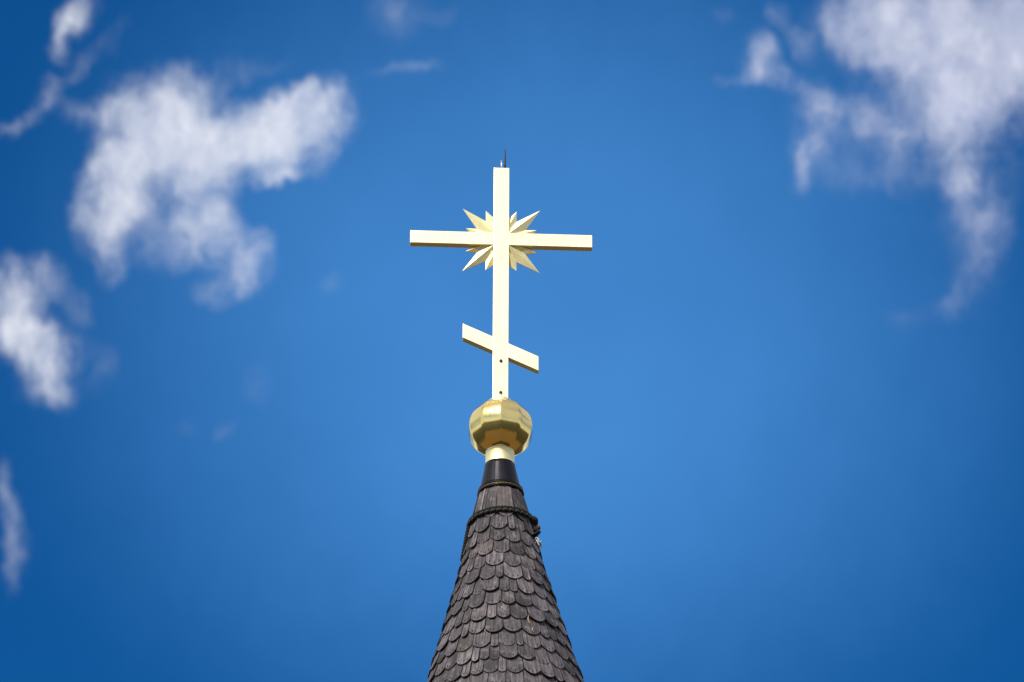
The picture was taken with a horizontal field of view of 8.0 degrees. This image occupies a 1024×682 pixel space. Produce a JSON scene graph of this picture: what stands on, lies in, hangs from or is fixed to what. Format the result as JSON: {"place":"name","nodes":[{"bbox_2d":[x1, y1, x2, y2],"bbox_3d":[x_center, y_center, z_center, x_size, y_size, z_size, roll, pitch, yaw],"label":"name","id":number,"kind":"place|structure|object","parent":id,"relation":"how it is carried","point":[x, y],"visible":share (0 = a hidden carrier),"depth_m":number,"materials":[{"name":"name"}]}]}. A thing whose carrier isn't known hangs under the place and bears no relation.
{"place":"outdoors","nodes":[
{"label":"outdoors","id":0,"kind":"place"},
{"bbox_2d":[0,0,1023,681],"label":"sky","id":1,"kind":"structure","parent":0,"point":[774,403],"materials":[{"name":"blue"}]},
{"label":"ground","id":2,"kind":"structure","parent":0,"visible":0},
{"bbox_2d":[427,458,583,681],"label":"church spire","id":3,"kind":"structure","parent":2,"relation":"on","point":[503,621],"depth_m":53.60,"materials":[{"name":"weathered wood shingle"},{"name":"metal"}]},
{"bbox_2d":[469,398,531,463],"bbox_3d":[-0.086,0.706,54.776,0.475,0.553,0.491,0,-31,0],"label":"golden globe","id":4,"kind":"object","parent":3,"relation":"on","point":[500,427],"visible":1,"depth_m":54.62,"materials":[{"name":"gold metal"}]},
{"bbox_2d":[410,150,591,399],"bbox_3d":[-0.084,-0.494,55.498,1.384,2.284,0.200,2,-31,-2],"label":"golden cross","id":5,"kind":"object","parent":4,"relation":"on","point":[500,241],"visible":1,"depth_m":55.60,"materials":[{"name":"metal"}]},
{"bbox_2d":[460,505,542,561],"bbox_3d":[-0.078,1.485,54.307,0.519,0.356,0.521,19,-36,-29],"label":"rope","id":6,"kind":"object","parent":3,"relation":"attached to","point":[536,528],"visible":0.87,"depth_m":54.22,"materials":[{"name":"fabric"}]}
]}

